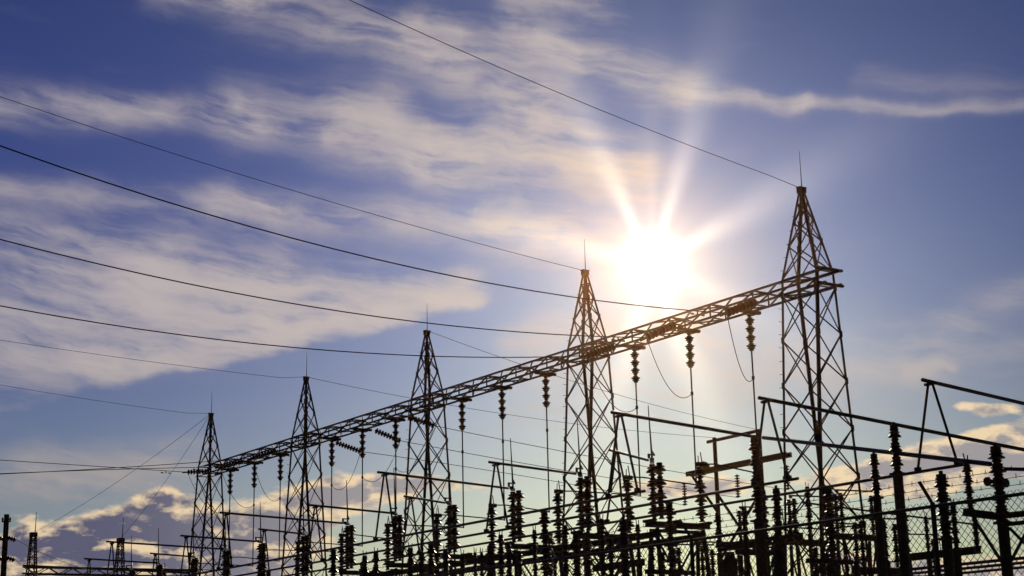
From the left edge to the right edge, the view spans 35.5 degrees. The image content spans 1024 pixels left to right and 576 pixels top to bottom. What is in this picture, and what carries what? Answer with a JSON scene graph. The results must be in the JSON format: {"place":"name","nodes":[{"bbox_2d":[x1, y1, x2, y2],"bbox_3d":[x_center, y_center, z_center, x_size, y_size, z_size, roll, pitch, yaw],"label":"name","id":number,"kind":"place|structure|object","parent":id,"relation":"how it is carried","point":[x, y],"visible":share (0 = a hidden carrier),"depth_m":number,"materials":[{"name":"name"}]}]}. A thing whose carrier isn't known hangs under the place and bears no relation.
{"place":"outdoors","nodes":[
{"label":"outdoors","id":0,"kind":"place"},
{"bbox_2d":[0,305,615,360],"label":"overhead line","id":1,"kind":"object","parent":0,"point":[600,350],"visible":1,"depth_m":47.22,"materials":[{"name":"black metal"}]},
{"bbox_2d":[0,239,679,341],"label":"overhead line","id":2,"kind":"object","parent":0,"point":[657,332],"visible":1,"depth_m":44.39,"materials":[{"name":"black metal"}]},
{"bbox_2d":[0,145,757,316],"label":"overhead line","id":3,"kind":"object","parent":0,"point":[740,307],"visible":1,"depth_m":40.76,"materials":[{"name":"black metal"}]},
{"bbox_2d":[0,0,1023,575],"label":"sky","id":4,"kind":"structure","parent":0,"point":[904,118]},
{"bbox_2d":[682,484,687,505],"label":"suspension insulator","id":5,"kind":"object","parent":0,"point":[684,494],"visible":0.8,"depth_m":79.89,"materials":[{"name":"grey ceramic"}]},
{"bbox_2d":[336,441,684,505],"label":"overhead line","id":6,"kind":"object","parent":5,"relation":"attached to","point":[342,445],"visible":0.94,"depth_m":70.48,"materials":[{"name":"black metal"}]},
{"bbox_2d":[715,533,804,551],"bbox_3d":[7.393,7.622,47.898,0.160,0.240,3.770,8,-17,-33],"label":"girder","id":7,"kind":"object","parent":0,"point":[798,535],"visible":0.48,"depth_m":48.25,"materials":[{"name":"metal"}]},
{"bbox_2d":[909,546,982,560],"bbox_3d":[9.418,5.818,35.027,0.120,0.160,2.136,8,-17,-33],"label":"girder","id":8,"kind":"object","parent":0,"point":[927,556],"visible":0.41,"depth_m":35.24,"materials":[{"name":"metal"}]},
{"label":"gravel yard","id":9,"kind":"structure","parent":0,"visible":0},
{"bbox_2d":[0,514,15,575],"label":"timber pole","id":10,"kind":"object","parent":9,"relation":"on","point":[4,557],"visible":1,"depth_m":71.43,"materials":[{"name":"brown wood"}]},
{"bbox_2d":[25,512,37,575],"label":"tower","id":11,"kind":"structure","parent":9,"relation":"on","point":[34,540],"depth_m":99.19,"materials":[{"name":"metal"}]},
{"bbox_2d":[22,566,187,575],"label":"lattice beam","id":12,"kind":"structure","parent":11,"relation":"attached to","point":[71,574],"depth_m":98.55,"materials":[{"name":"metal"}]},
{"bbox_2d":[23,565,187,573],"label":"bus tube","id":13,"kind":"object","parent":12,"relation":"attached to","point":[66,567],"visible":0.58,"depth_m":92.59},
{"bbox_2d":[114,517,124,575],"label":"tower","id":14,"kind":"structure","parent":9,"relation":"on","point":[122,551],"depth_m":99.09,"materials":[{"name":"metal"}]},
{"bbox_2d":[187,402,224,575],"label":"lattice tower","id":15,"kind":"structure","parent":9,"relation":"on","point":[210,437],"depth_m":79.03,"materials":[{"name":"metal"}]},
{"bbox_2d":[203,435,311,474],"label":"lattice beam","id":16,"kind":"structure","parent":15,"relation":"attached to","point":[247,453],"depth_m":74.32,"materials":[{"name":"metal"}]},
{"bbox_2d":[2,460,209,474],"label":"overhead line","id":17,"kind":"object","parent":16,"relation":"attached to","point":[197,471],"visible":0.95,"depth_m":77.10,"materials":[{"name":"black metal"}]},
{"bbox_2d":[0,459,244,473],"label":"overhead line","id":18,"kind":"object","parent":16,"relation":"attached to","point":[227,465],"visible":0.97,"depth_m":74.00,"materials":[{"name":"black metal"}]},
{"bbox_2d":[5,448,277,473],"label":"overhead line","id":19,"kind":"object","parent":16,"relation":"attached to","point":[262,454],"visible":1,"depth_m":70.64,"materials":[{"name":"black metal"}]},
{"bbox_2d":[246,461,262,566],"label":"suspended insulator","id":20,"kind":"object","parent":16,"relation":"hanging from","point":[254,478],"visible":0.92,"depth_m":74.72,"materials":[{"name":"ceramic"}]},
{"bbox_2d":[272,453,289,561],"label":"suspended insulator","id":21,"kind":"object","parent":16,"relation":"hanging from","point":[280,461],"visible":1,"depth_m":72.50,"materials":[{"name":"ceramic"}]},
{"bbox_2d":[281,361,326,575],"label":"lattice tower","id":22,"kind":"structure","parent":9,"relation":"on","point":[305,427],"depth_m":70.36,"materials":[{"name":"metal"}]},
{"bbox_2d":[390,568,438,575],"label":"switch stand","id":23,"kind":"object","parent":9,"relation":"on","point":[396,573],"visible":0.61,"depth_m":53.05,"materials":[{"name":"metal"}]},
{"bbox_2d":[385,468,442,567],"bbox_3d":[-3.249,7.731,53.862,2.107,3.325,0.700,8,-17,-33],"label":"disconnect switch","id":24,"kind":"object","parent":23,"relation":"on","point":[398,520],"visible":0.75,"depth_m":53.34,"materials":[{"name":"metal"}]},
{"bbox_2d":[401,324,455,575],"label":"lattice tower","id":25,"kind":"structure","parent":9,"relation":"on","point":[427,363],"depth_m":61.95,"materials":[{"name":"metal"}]},
{"bbox_2d":[299,396,433,445],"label":"lattice beam","id":26,"kind":"structure","parent":25,"relation":"attached to","point":[350,420],"depth_m":66.15,"materials":[{"name":"metal"}]},
{"bbox_2d":[323,437,340,547],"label":"suspended insulator","id":27,"kind":"object","parent":26,"relation":"hanging from","point":[331,451],"visible":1,"depth_m":68.46,"materials":[{"name":"ceramic"}]},
{"bbox_2d":[353,428,371,546],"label":"suspended insulator","id":28,"kind":"object","parent":26,"relation":"hanging from","point":[362,441],"visible":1,"depth_m":66.25,"materials":[{"name":"ceramic"}]},
{"bbox_2d":[386,417,404,515],"bbox_3d":[-4.624,7.595,63.692,0.840,4.871,0.300,8,-17,-33],"label":"suspended insulator","id":29,"kind":"object","parent":26,"relation":"hanging from","point":[395,432],"visible":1,"depth_m":64.04,"materials":[{"name":"ceramic"}]},
{"bbox_2d":[407,416,787,489],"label":"overhead line","id":30,"kind":"object","parent":26,"relation":"attached to","point":[418,419],"visible":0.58,"depth_m":66.61,"materials":[{"name":"black metal"}]},
{"bbox_2d":[420,345,594,408],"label":"lattice beam","id":31,"kind":"structure","parent":25,"relation":"attached to","point":[521,379],"depth_m":57.64,"materials":[{"name":"metal"}]},
{"bbox_2d":[452,397,471,526],"bbox_3d":[-1.837,6.504,59.650,0.840,4.871,0.300,8,-17,-33],"label":"suspended insulator","id":32,"kind":"object","parent":31,"relation":"hanging from","point":[461,412],"visible":1,"depth_m":59.98,"materials":[{"name":"ceramic"}]},
{"bbox_2d":[491,385,511,520],"bbox_3d":[-0.318,5.910,57.448,0.840,4.871,0.300,8,-17,-33],"label":"suspended insulator","id":33,"kind":"object","parent":31,"relation":"hanging from","point":[502,401],"visible":1,"depth_m":57.78,"materials":[{"name":"ceramic"}]},
{"bbox_2d":[535,371,555,512],"bbox_3d":[1.222,5.306,55.214,0.840,4.871,0.300,8,-17,-33],"label":"suspended insulator","id":34,"kind":"object","parent":31,"relation":"hanging from","point":[545,388],"visible":1,"depth_m":55.53,"materials":[{"name":"ceramic"}]},
{"bbox_2d":[449,559,495,575],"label":"switch stand","id":35,"kind":"object","parent":9,"relation":"on","point":[452,560],"visible":0.13,"depth_m":51.28,"materials":[{"name":"metal"}]},
{"bbox_2d":[440,456,497,559],"bbox_3d":[-1.369,7.175,52.242,2.107,3.326,0.700,8,-17,-33],"label":"disconnect switch","id":36,"kind":"object","parent":35,"relation":"on","point":[453,519],"visible":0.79,"depth_m":51.72,"materials":[{"name":"metal"}]},
{"bbox_2d":[511,549,563,575],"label":"switch stand","id":37,"kind":"object","parent":9,"relation":"on","point":[555,567],"visible":0.35,"depth_m":48.07,"materials":[{"name":"metal"}]},
{"bbox_2d":[503,438,563,549],"bbox_3d":[0.692,6.220,48.362,2.107,3.326,0.700,8,-17,-33],"label":"disconnect switch","id":38,"kind":"object","parent":37,"relation":"on","point":[514,497],"visible":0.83,"depth_m":47.87,"materials":[{"name":"metal"}]},
{"bbox_2d":[538,511,552,575],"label":"bus support","id":39,"kind":"object","parent":9,"relation":"on","point":[544,521],"visible":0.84,"depth_m":36.95,"materials":[{"name":"brown ceramic"}]},
{"bbox_2d":[184,490,645,575],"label":"bus tube","id":40,"kind":"object","parent":39,"relation":"on","point":[492,519],"visible":1,"depth_m":40.86,"materials":[{"name":"metal"}]},
{"bbox_2d":[106,542,114,575],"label":"tube bracket","id":41,"kind":"object","parent":40,"relation":"on","point":[111,545],"visible":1,"depth_m":60.56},
{"bbox_2d":[106,541,219,549],"bbox_3d":[-13.578,10.079,62.667,0.072,0.106,5.611,-13,-18,37],"label":"bus tube","id":42,"kind":"object","parent":41,"relation":"on","point":[162,545],"visible":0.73,"depth_m":62.49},
{"bbox_2d":[216,514,233,569],"bbox_3d":[-9.300,8.225,51.959,0.150,1.765,1.190,8,-17,-33],"label":"tube bracket","id":43,"kind":"object","parent":40,"relation":"on","point":[231,564],"visible":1,"depth_m":52.11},
{"bbox_2d":[219,511,342,523],"bbox_3d":[-7.732,7.790,54.189,0.072,0.106,5.611,-13,-18,37],"label":"bus tube","id":44,"kind":"object","parent":43,"relation":"on","point":[265,516],"visible":1,"depth_m":53.96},
{"bbox_2d":[373,473,396,540],"bbox_3d":[-3.454,5.936,43.481,0.150,1.765,1.190,8,-17,-33],"label":"tube bracket","id":45,"kind":"object","parent":40,"relation":"on","point":[385,475],"visible":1,"depth_m":43.62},
{"bbox_2d":[377,471,508,488],"bbox_3d":[-1.885,5.501,45.711,0.072,0.106,5.611,-13,-18,37],"label":"bus tube","id":46,"kind":"object","parent":45,"relation":"on","point":[436,479],"visible":1,"depth_m":45.50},
{"bbox_2d":[605,414,640,497],"bbox_3d":[2.393,3.647,35.003,0.150,1.765,1.190,8,-17,-33],"label":"tube bracket","id":47,"kind":"object","parent":40,"relation":"on","point":[636,489],"visible":1,"depth_m":35.15,"materials":[{"name":"metal"}]},
{"bbox_2d":[610,411,756,437],"bbox_3d":[4.094,3.200,37.290,0.084,0.164,5.863,-13,-18,39],"label":"bus tube","id":48,"kind":"object","parent":47,"relation":"on","point":[682,424],"visible":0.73,"depth_m":37.06,"materials":[{"name":"metal"}]},
{"bbox_2d":[560,520,570,575],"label":"post insulator","id":49,"kind":"object","parent":9,"relation":"on","point":[564,533],"visible":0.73,"depth_m":39.58,"materials":[{"name":"brown ceramic"}]},
{"bbox_2d":[571,529,582,575],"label":"post insulator","id":50,"kind":"object","parent":9,"relation":"on","point":[575,540],"visible":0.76,"depth_m":39.53,"materials":[{"name":"brown ceramic"}]},
{"bbox_2d":[582,532,593,575],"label":"post insulator","id":51,"kind":"object","parent":9,"relation":"on","point":[587,545],"visible":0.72,"depth_m":39.51,"materials":[{"name":"brown ceramic"}]},
{"bbox_2d":[560,239,629,575],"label":"lattice tower","id":52,"kind":"structure","parent":9,"relation":"on","point":[586,291],"depth_m":53.44,"materials":[{"name":"metal"}]},
{"bbox_2d":[0,96,580,269],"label":"shield wire","id":53,"kind":"object","parent":52,"relation":"attached to","point":[280,186],"visible":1,"depth_m":48.59,"materials":[{"name":"metal"}]},
{"bbox_2d":[597,514,607,575],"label":"post insulator","id":54,"kind":"object","parent":9,"relation":"on","point":[601,527],"visible":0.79,"depth_m":40.59,"materials":[{"name":"brown ceramic"}]},
{"bbox_2d":[579,539,635,575],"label":"switch stand","id":55,"kind":"object","parent":9,"relation":"on","point":[631,554],"visible":0.3,"depth_m":44.78,"materials":[{"name":"metal"}]},
{"bbox_2d":[413,533,705,575],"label":"girder","id":56,"kind":"object","parent":55,"relation":"on","point":[643,542],"visible":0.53,"depth_m":46.52,"materials":[{"name":"metal"}]},
{"bbox_2d":[570,421,635,539],"bbox_3d":[2.598,5.442,45.384,2.107,3.325,0.700,8,-17,-33],"label":"disconnect switch","id":57,"kind":"object","parent":55,"relation":"on","point":[586,483],"visible":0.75,"depth_m":44.84,"materials":[{"name":"metal"}]},
{"bbox_2d":[617,517,631,575],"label":"insulator column","id":58,"kind":"structure","parent":9,"relation":"on","point":[623,524],"depth_m":37.58,"materials":[{"name":"brown ceramic"}]},
{"bbox_2d":[634,520,644,575],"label":"post insulator","id":59,"kind":"object","parent":9,"relation":"on","point":[637,530],"visible":0.75,"depth_m":42.51,"materials":[{"name":"brown ceramic"}]},
{"bbox_2d":[367,531,660,575],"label":"girder","id":60,"kind":"object","parent":59,"relation":"on","point":[645,535],"visible":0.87,"depth_m":46.90,"materials":[{"name":"metal"}]},
{"bbox_2d":[645,502,695,575],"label":"bus support","id":61,"kind":"object","parent":9,"relation":"on","point":[669,512],"visible":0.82,"depth_m":36.12,"materials":[{"name":"brown ceramic"}]},
{"bbox_2d":[234,477,798,575],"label":"bus tube","id":62,"kind":"object","parent":61,"relation":"on","point":[629,507],"visible":1,"depth_m":39.60,"materials":[{"name":"metal"}]},
{"bbox_2d":[484,463,510,532],"bbox_3d":[-0.410,5.540,42.363,0.150,1.765,1.190,8,-17,-33],"label":"tube bracket","id":63,"kind":"object","parent":62,"relation":"on","point":[507,526],"visible":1,"depth_m":42.50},
{"bbox_2d":[488,461,576,474],"bbox_3d":[0.590,4.914,43.663,0.072,0.105,3.435,-15,-20,42],"label":"bus tube","id":64,"kind":"object","parent":63,"relation":"on","point":[534,468],"visible":1,"depth_m":43.62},
{"bbox_2d":[751,399,791,485],"bbox_3d":[5.437,3.250,33.885,0.150,1.765,1.190,8,-17,-33],"label":"tube bracket","id":65,"kind":"object","parent":62,"relation":"on","point":[755,482],"visible":1,"depth_m":34.02,"materials":[{"name":"metal"}]},
{"bbox_2d":[758,396,1023,451],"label":"bus tube","id":66,"kind":"object","parent":65,"relation":"on","point":[886,422],"visible":1,"depth_m":34.54,"materials":[{"name":"metal"}]},
{"bbox_2d":[318,466,1023,575],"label":"chain link fence","id":67,"kind":"object","parent":9,"relation":"on","point":[932,506],"visible":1,"depth_m":14.62,"materials":[{"name":"metal"}]},
{"bbox_2d":[647,528,710,575],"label":"switch stand","id":68,"kind":"object","parent":9,"relation":"on","point":[696,552],"visible":0.53,"depth_m":43.35,"materials":[{"name":"metal"}]},
{"bbox_2d":[643,405,711,529],"bbox_3d":[4.477,4.886,43.764,2.107,3.326,0.700,8,-17,-33],"label":"disconnect switch","id":69,"kind":"object","parent":68,"relation":"on","point":[654,483],"visible":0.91,"depth_m":43.33,"materials":[{"name":"metal"}]},
{"bbox_2d":[674,542,716,575],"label":"closed switch","id":70,"kind":"object","parent":9,"relation":"on","point":[711,557],"visible":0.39,"depth_m":58.10,"materials":[{"name":"metal"}]},
{"bbox_2d":[714,507,723,575],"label":"post insulator","id":71,"kind":"object","parent":9,"relation":"on","point":[718,524],"visible":0.81,"depth_m":43.55,"materials":[{"name":"brown ceramic"}]},
{"bbox_2d":[723,552,737,575],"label":"instrument transformer","id":72,"kind":"object","parent":9,"relation":"on","point":[730,564],"visible":0.77,"depth_m":41.34,"materials":[{"name":"metal"}]},
{"bbox_2d":[686,429,791,556],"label":"disconnect switch","id":73,"kind":"object","parent":9,"relation":"on","point":[714,469],"visible":0.45,"depth_m":77.38,"materials":[{"name":"metal"}]},
{"bbox_2d":[735,475,740,497],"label":"suspension insulator","id":74,"kind":"object","parent":73,"relation":"hanging from","point":[737,485],"visible":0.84,"depth_m":76.69,"materials":[{"name":"brown ceramic"}]},
{"bbox_2d":[375,428,737,497],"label":"overhead line","id":75,"kind":"object","parent":74,"relation":"attached to","point":[383,434],"visible":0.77,"depth_m":68.35,"materials":[{"name":"black metal"}]},
{"bbox_2d":[740,502,752,575],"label":"post insulator","id":76,"kind":"object","parent":9,"relation":"on","point":[744,516],"visible":0.82,"depth_m":39.59,"materials":[{"name":"brown ceramic"}]},
{"bbox_2d":[748,435,768,575],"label":"insulator column","id":77,"kind":"structure","parent":9,"relation":"on","point":[757,494],"depth_m":34.77,"materials":[{"name":"brown ceramic"}]},
{"bbox_2d":[735,506,783,575],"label":"closed switch","id":78,"kind":"object","parent":9,"relation":"on","point":[741,536],"visible":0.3,"depth_m":59.63,"materials":[{"name":"metal"}]},
{"bbox_2d":[769,485,788,575],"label":"insulator column","id":79,"kind":"structure","parent":9,"relation":"on","point":[776,498],"depth_m":31.63,"materials":[{"name":"brown ceramic"}]},
{"bbox_2d":[804,482,814,575],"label":"post insulator","id":80,"kind":"object","parent":9,"relation":"on","point":[808,511],"visible":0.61,"depth_m":49.60,"materials":[{"name":"brown ceramic"}]},
{"bbox_2d":[786,495,833,575],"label":"closed switch","id":81,"kind":"object","parent":9,"relation":"on","point":[789,501],"visible":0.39,"depth_m":57.55,"materials":[{"name":"metal"}]},
{"bbox_2d":[778,151,871,575],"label":"lattice tower","id":82,"kind":"structure","parent":9,"relation":"on","point":[802,205],"depth_m":44.65,"materials":[{"name":"metal"}]},
{"bbox_2d":[350,0,796,186],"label":"shield wire","id":83,"kind":"object","parent":82,"relation":"attached to","point":[563,94],"visible":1,"depth_m":41.79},
{"bbox_2d":[580,275,814,359],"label":"lattice beam","id":84,"kind":"structure","parent":82,"relation":"attached to","point":[709,307],"depth_m":48.79,"materials":[{"name":"metal"}]},
{"bbox_2d":[623,344,645,495],"bbox_3d":[4.010,4.215,51.172,0.840,4.871,0.300,8,-17,-33],"label":"suspended insulator","id":85,"kind":"object","parent":84,"relation":"hanging from","point":[635,362],"visible":1,"depth_m":51.49,"materials":[{"name":"ceramic"}]},
{"bbox_2d":[677,327,700,482],"bbox_3d":[5.528,3.620,48.970,0.840,4.871,0.300,8,-17,-33],"label":"suspended insulator","id":86,"kind":"object","parent":84,"relation":"hanging from","point":[689,346],"visible":1,"depth_m":49.29,"materials":[{"name":"ceramic"}]},
{"bbox_2d":[741,309,760,470],"bbox_3d":[7.069,3.017,46.736,0.840,4.871,0.300,8,-17,-33],"label":"suspended insulator","id":87,"kind":"object","parent":84,"relation":"hanging from","point":[750,337],"visible":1,"depth_m":47.06,"materials":[{"name":"ceramic"}]},
{"bbox_2d":[799,265,843,291],"bbox_3d":[8.694,-0.238,45.005,0.950,0.512,0.996,8,-17,-33],"label":"beam stub","id":88,"kind":"object","parent":82,"relation":"attached to","point":[834,271],"visible":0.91,"depth_m":44.82,"materials":[{"name":"metal"}]},
{"bbox_2d":[806,488,852,575],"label":"bus support","id":89,"kind":"object","parent":9,"relation":"on","point":[829,495],"visible":0.72,"depth_m":34.43,"materials":[{"name":"brown ceramic"}]},
{"bbox_2d":[283,463,962,575],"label":"bus tube","id":90,"kind":"object","parent":89,"relation":"on","point":[764,497],"depth_m":38.47,"materials":[{"name":"metal"}]},
{"bbox_2d":[604,451,634,522],"bbox_3d":[2.715,5.079,40.950,0.150,1.765,1.190,8,-17,-33],"label":"tube bracket","id":91,"kind":"object","parent":90,"relation":"on","point":[607,520],"visible":0.94,"depth_m":41.05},
{"bbox_2d":[914,381,959,471],"bbox_3d":[8.562,2.790,32.471,0.150,1.765,1.190,8,-17,-33],"label":"tube bracket","id":92,"kind":"object","parent":90,"relation":"on","point":[918,468],"visible":0.81,"depth_m":32.62,"materials":[{"name":"metal"}]},
{"bbox_2d":[921,378,1023,404],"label":"bus tube","id":93,"kind":"object","parent":92,"relation":"on","point":[974,392],"visible":1,"depth_m":33.86,"materials":[{"name":"metal"}]},
{"bbox_2d":[833,489,878,575],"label":"closed switch","id":94,"kind":"object","parent":9,"relation":"on","point":[849,535],"visible":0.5,"depth_m":57.87,"materials":[{"name":"metal"}]},
{"bbox_2d":[850,517,900,575],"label":"closed switch","id":95,"kind":"object","parent":9,"relation":"on","point":[893,572],"visible":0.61,"depth_m":51.62,"materials":[{"name":"metal"}]},
{"bbox_2d":[869,453,886,575],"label":"insulator column","id":96,"kind":"structure","parent":9,"relation":"on","point":[875,473],"depth_m":30.80,"materials":[{"name":"brown ceramic"}]},
{"bbox_2d":[888,422,910,575],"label":"insulator column","id":97,"kind":"structure","parent":9,"relation":"on","point":[897,474],"depth_m":28.87,"materials":[{"name":"brown ceramic"}]},
{"bbox_2d":[934,471,955,575],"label":"insulator column","id":98,"kind":"structure","parent":9,"relation":"on","point":[943,483],"depth_m":26.75,"materials":[{"name":"brown ceramic"}]},
{"bbox_2d":[949,497,964,575],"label":"post insulator","id":99,"kind":"object","parent":9,"relation":"on","point":[956,548],"visible":0.67,"depth_m":32.62,"materials":[{"name":"brown ceramic"}]},
{"bbox_2d":[983,443,1013,575],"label":"insulator column","id":100,"kind":"structure","parent":9,"relation":"on","point":[996,456],"depth_m":25.84,"materials":[{"name":"brown ceramic"}]},
{"bbox_2d":[762,436,991,465],"bbox_3d":[6.701,3.106,30.905,0.080,2.058,9.765,2,-15,-13],"label":"bus tube","id":101,"kind":"object","parent":100,"relation":"attached to","point":[940,458],"visible":0.96,"depth_m":29.93,"materials":[{"name":"metal"}]},
{"bbox_2d":[961,508,1023,562],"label":"side arm","id":102,"kind":"object","parent":100,"relation":"attached to","point":[990,515],"visible":0.72,"depth_m":25.86},
{"bbox_2d":[962,453,974,508],"bbox_3d":[7.580,3.214,26.590,0.186,0.942,0.186,8,-17,-33],"label":"post insulator","id":103,"kind":"object","parent":102,"relation":"attached to","point":[966,468],"visible":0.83,"depth_m":26.55,"materials":[{"name":"brown ceramic"}]},
{"bbox_3d":[-7.154,13.684,59.679,2.118,5.287,1.317,8,-17,-33],"label":"switch stand","id":104,"kind":"object","parent":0,"visible":0},
{"bbox_2d":[298,504,345,575],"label":"disconnect switch","id":105,"kind":"object","parent":104,"relation":"on","point":[305,539],"visible":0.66,"depth_m":60.24,"materials":[{"name":"metal"}]},
{"bbox_3d":[-9.035,14.192,61.311,2.118,5.188,1.317,8,-17,-33],"label":"switch stand","id":106,"kind":"object","parent":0,"visible":0},
{"bbox_2d":[255,505,301,575],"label":"disconnect switch","id":107,"kind":"object","parent":106,"relation":"on","point":[297,549],"visible":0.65,"depth_m":61.95,"materials":[{"name":"metal"}]},
{"bbox_3d":[-5.094,12.692,55.809,2.118,5.210,1.317,8,-17,-33],"label":"switch stand","id":108,"kind":"object","parent":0,"visible":0},
{"bbox_2d":[338,480,391,574],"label":"disconnect switch","id":109,"kind":"object","parent":108,"relation":"on","point":[348,531],"visible":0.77,"depth_m":56.30,"materials":[{"name":"metal"}]},
{"bbox_3d":[-10.940,14.981,64.287,2.118,5.210,1.317,8,-17,-33],"label":"switch stand","id":110,"kind":"object","parent":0,"visible":0},
{"bbox_2d":[220,521,265,575],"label":"disconnect switch","id":111,"kind":"object","parent":110,"relation":"on","point":[226,555],"visible":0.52,"depth_m":64.75,"materials":[{"name":"metal"}]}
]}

